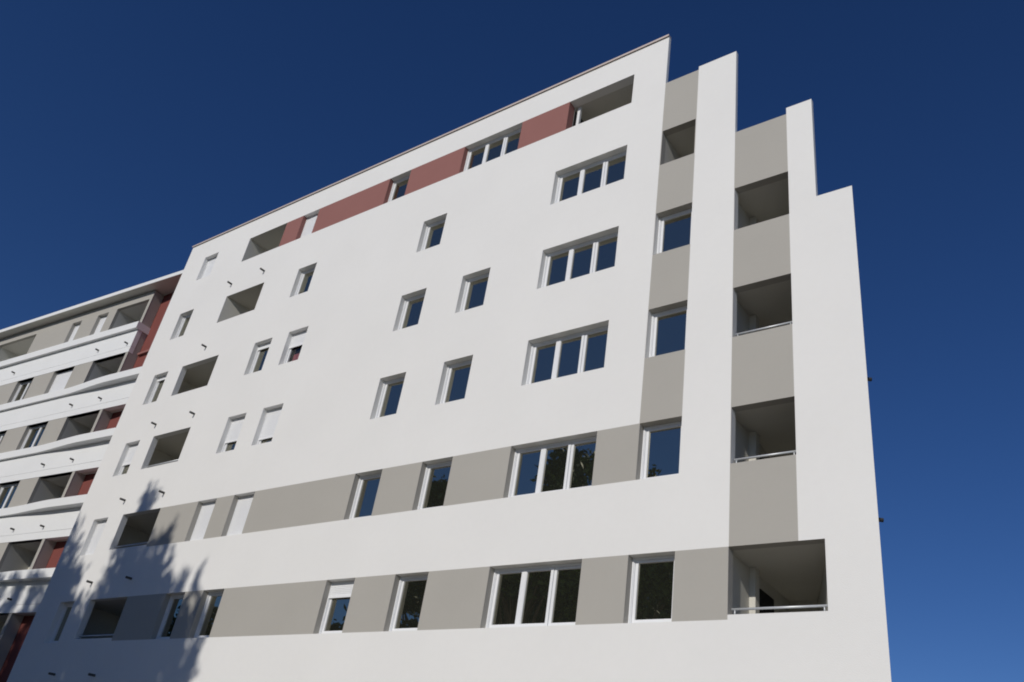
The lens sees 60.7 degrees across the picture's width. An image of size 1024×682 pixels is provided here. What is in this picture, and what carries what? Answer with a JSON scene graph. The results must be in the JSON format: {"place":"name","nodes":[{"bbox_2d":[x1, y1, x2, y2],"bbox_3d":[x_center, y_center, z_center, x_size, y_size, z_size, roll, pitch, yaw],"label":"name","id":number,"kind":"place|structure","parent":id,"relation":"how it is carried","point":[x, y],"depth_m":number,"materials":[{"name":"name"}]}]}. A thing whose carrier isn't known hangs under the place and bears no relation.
{"place":"outdoors","nodes":[
{"label":"outdoors","id":0,"kind":"place"},
{"bbox_2d":[0,270,183,681],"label":"apartment wing","id":1,"kind":"structure","parent":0,"point":[68,377],"depth_m":37.18,"materials":[{"name":"white paint"}]},
{"bbox_2d":[0,433,5,443],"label":"window","id":2,"kind":"structure","parent":1,"relation":"in","point":[1,435],"depth_m":39.77,"materials":[{"name":"white plastic"}]},
{"bbox_2d":[0,483,18,508],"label":"window","id":3,"kind":"structure","parent":1,"relation":"in","point":[7,492],"depth_m":36.68,"materials":[{"name":"white plastic"}]},
{"bbox_2d":[12,380,32,401],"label":"window","id":4,"kind":"structure","parent":1,"relation":"in","point":[23,388],"depth_m":41.24,"materials":[{"name":"white plastic"}]},
{"bbox_2d":[20,424,46,448],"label":"window","id":5,"kind":"structure","parent":1,"relation":"in","point":[32,439],"depth_m":38.19,"materials":[{"name":"white plastic"}]},
{"bbox_2d":[48,370,72,392],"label":"window","id":6,"kind":"structure","parent":1,"relation":"in","point":[61,379],"depth_m":39.56,"materials":[{"name":"white plastic"}]},
{"bbox_2d":[68,324,79,341],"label":"window","id":7,"kind":"structure","parent":1,"relation":"in","point":[71,338],"depth_m":41.51,"materials":[{"name":"white plastic"}]},
{"bbox_2d":[94,316,106,333],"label":"window","id":8,"kind":"structure","parent":1,"relation":"in","point":[98,329],"depth_m":40.44,"materials":[{"name":"white plastic"}]},
{"bbox_2d":[7,34,890,681],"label":"apartment building","id":9,"kind":"structure","parent":0,"point":[567,380],"depth_m":20.93,"materials":[{"name":"paint"}]},
{"bbox_2d":[49,603,73,642],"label":"window","id":10,"kind":"structure","parent":9,"relation":"in","point":[67,608],"depth_m":27.76,"materials":[{"name":"white plastic"}]},
{"bbox_2d":[85,520,106,554],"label":"window","id":11,"kind":"structure","parent":9,"relation":"in","point":[98,531],"depth_m":29.21,"materials":[{"name":"white plastic"}]},
{"bbox_2d":[118,444,137,474],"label":"window","id":12,"kind":"structure","parent":9,"relation":"in","point":[132,449],"depth_m":30.71,"materials":[{"name":"white plastic"}]},
{"bbox_2d":[148,375,166,402],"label":"window","id":13,"kind":"structure","parent":9,"relation":"in","point":[157,388],"depth_m":32.28,"materials":[{"name":"white plastic"}]},
{"bbox_2d":[156,594,184,638],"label":"window","id":14,"kind":"structure","parent":9,"relation":"in","point":[174,604],"depth_m":24.52,"materials":[{"name":"white plastic"}]},
{"bbox_2d":[175,314,191,337],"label":"window","id":15,"kind":"structure","parent":9,"relation":"in","point":[184,323],"depth_m":33.78,"materials":[{"name":"white plastic"}]},
{"bbox_2d":[190,502,215,540],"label":"window","id":16,"kind":"structure","parent":9,"relation":"in","point":[203,519],"depth_m":25.96,"materials":[{"name":"white plastic"}]},
{"bbox_2d":[201,257,216,277],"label":"window","id":17,"kind":"structure","parent":9,"relation":"in","point":[209,266],"depth_m":35.09,"materials":[{"name":"white plastic"}]},
{"bbox_2d":[194,591,223,637],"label":"window","id":18,"kind":"structure","parent":9,"relation":"in","point":[211,606],"depth_m":23.54,"materials":[{"name":"white plastic"}]},
{"bbox_2d":[221,417,244,451],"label":"window","id":19,"kind":"structure","parent":9,"relation":"in","point":[236,425],"depth_m":27.47,"materials":[{"name":"white plastic"}]},
{"bbox_2d":[226,495,253,535],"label":"window","id":20,"kind":"structure","parent":9,"relation":"in","point":[243,505],"depth_m":24.98,"materials":[{"name":"white plastic"}]},
{"bbox_2d":[249,342,270,373],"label":"window","id":21,"kind":"structure","parent":9,"relation":"in","point":[261,353],"depth_m":29.04,"materials":[{"name":"white plastic"}]},
{"bbox_2d":[257,408,281,443],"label":"window","id":22,"kind":"structure","parent":9,"relation":"in","point":[270,423],"depth_m":26.49,"materials":[{"name":"white plastic"}]},
{"bbox_2d":[283,331,306,363],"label":"window","id":23,"kind":"structure","parent":9,"relation":"in","point":[297,340],"depth_m":28.06,"materials":[{"name":"white plastic"}]},
{"bbox_2d":[294,268,314,295],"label":"window","id":24,"kind":"structure","parent":9,"relation":"in","point":[306,276],"depth_m":29.94,"materials":[{"name":"white plastic"}]},
{"bbox_2d":[300,214,317,237],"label":"window","id":25,"kind":"structure","parent":9,"relation":"in","point":[310,222],"depth_m":31.80,"materials":[{"name":"white plastic"}]},
{"bbox_2d":[319,581,353,633],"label":"window","id":26,"kind":"structure","parent":9,"relation":"in","point":[337,604],"depth_m":20.78,"materials":[{"name":"white plastic"}]},
{"bbox_2d":[349,473,381,518],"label":"window","id":27,"kind":"structure","parent":9,"relation":"in","point":[364,499],"depth_m":22.28,"materials":[{"name":"glass"}]},
{"bbox_2d":[375,377,404,417],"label":"window","id":28,"kind":"structure","parent":9,"relation":"in","point":[392,389],"depth_m":23.79,"materials":[{"name":"blue glass"}]},
{"bbox_2d":[388,175,409,201],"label":"window","id":29,"kind":"structure","parent":9,"relation":"in","point":[398,189],"depth_m":29.43,"materials":[{"name":"blue glass"}]},
{"bbox_2d":[389,575,427,630],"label":"window","id":30,"kind":"structure","parent":9,"relation":"in","point":[411,589],"depth_m":19.52,"materials":[{"name":"black glass"}]},
{"bbox_2d":[398,293,424,329],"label":"window","id":31,"kind":"structure","parent":9,"relation":"in","point":[411,312],"depth_m":25.29,"materials":[{"name":"blue glass"}]},
{"bbox_2d":[421,219,445,250],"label":"window","id":32,"kind":"structure","parent":9,"relation":"in","point":[434,231],"depth_m":26.71,"materials":[{"name":"blue glass"}]},
{"bbox_2d":[417,461,451,509],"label":"window","id":33,"kind":"structure","parent":9,"relation":"in","point":[433,491],"depth_m":20.98,"materials":[{"name":"glass"}]},
{"bbox_2d":[440,360,471,403],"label":"window","id":34,"kind":"structure","parent":9,"relation":"in","point":[457,375],"depth_m":22.50,"materials":[{"name":"blue glass"}]},
{"bbox_2d":[460,273,488,311],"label":"window","id":35,"kind":"structure","parent":9,"relation":"in","point":[475,288],"depth_m":24.00,"materials":[{"name":"blue glass"}]},
{"bbox_2d":[464,128,520,170],"bbox_3d":[-0.536,-5.830,27.081,2.242,1.147,0.122,-15,-39,34],"label":"window","id":36,"kind":"structure","parent":9,"relation":"in","point":[508,143],"depth_m":27.22,"materials":[{"name":"blue glass"}]},
{"bbox_2d":[485,563,581,627],"bbox_3d":[0.492,5.153,17.576,2.272,1.277,0.122,-15,-39,34],"label":"window","id":37,"kind":"structure","parent":9,"relation":"in","point":[547,595],"depth_m":17.61,"materials":[{"name":"black glass"}]},
{"bbox_2d":[508,436,596,496],"bbox_3d":[0.935,2.789,19.030,2.262,1.257,0.122,-15,-39,34],"label":"window","id":38,"kind":"structure","parent":9,"relation":"in","point":[564,465],"depth_m":19.09,"materials":[{"name":"glass"}]},
{"bbox_2d":[526,325,607,384],"bbox_3d":[1.349,0.399,20.531,2.262,1.272,0.122,-15,-39,34],"label":"window","id":39,"kind":"structure","parent":9,"relation":"in","point":[584,351],"depth_m":20.60,"materials":[{"name":"blue glass"}]},
{"bbox_2d":[541,232,617,287],"bbox_3d":[1.758,-1.964,22.014,2.262,1.252,0.122,-15,-39,34],"label":"window","id":40,"kind":"structure","parent":9,"relation":"in","point":[598,254],"depth_m":22.10,"materials":[{"name":"blue glass"}]},
{"bbox_2d":[555,151,626,202],"bbox_3d":[2.164,-4.313,23.489,2.262,1.207,0.122,-15,-39,34],"label":"window","id":41,"kind":"structure","parent":9,"relation":"in","point":[609,170],"depth_m":23.59,"materials":[{"name":"blue glass"}]},
{"bbox_2d":[628,555,674,622],"bbox_3d":[2.631,4.599,16.104,0.962,1.277,0.122,-15,-39,34],"label":"window","id":42,"kind":"structure","parent":9,"relation":"in","point":[652,578],"depth_m":16.16,"materials":[{"name":"black glass"}]},
{"bbox_2d":[640,421,681,478],"bbox_3d":[3.054,2.240,17.572,0.942,1.257,0.122,-15,-39,34],"label":"window","id":43,"kind":"structure","parent":9,"relation":"in","point":[661,445],"depth_m":17.64,"materials":[{"name":"glass"}]},
{"bbox_2d":[649,306,686,356],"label":"window","id":44,"kind":"structure","parent":9,"relation":"in","point":[668,328],"depth_m":19.16,"materials":[{"name":"blue glass"}]},
{"bbox_2d":[657,208,691,253],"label":"window","id":45,"kind":"structure","parent":9,"relation":"in","point":[674,231],"depth_m":20.65,"materials":[{"name":"blue glass"}]},
{"bbox_2d":[0,0,1023,681],"label":"sky","id":46,"kind":"structure","parent":0,"point":[135,135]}
]}

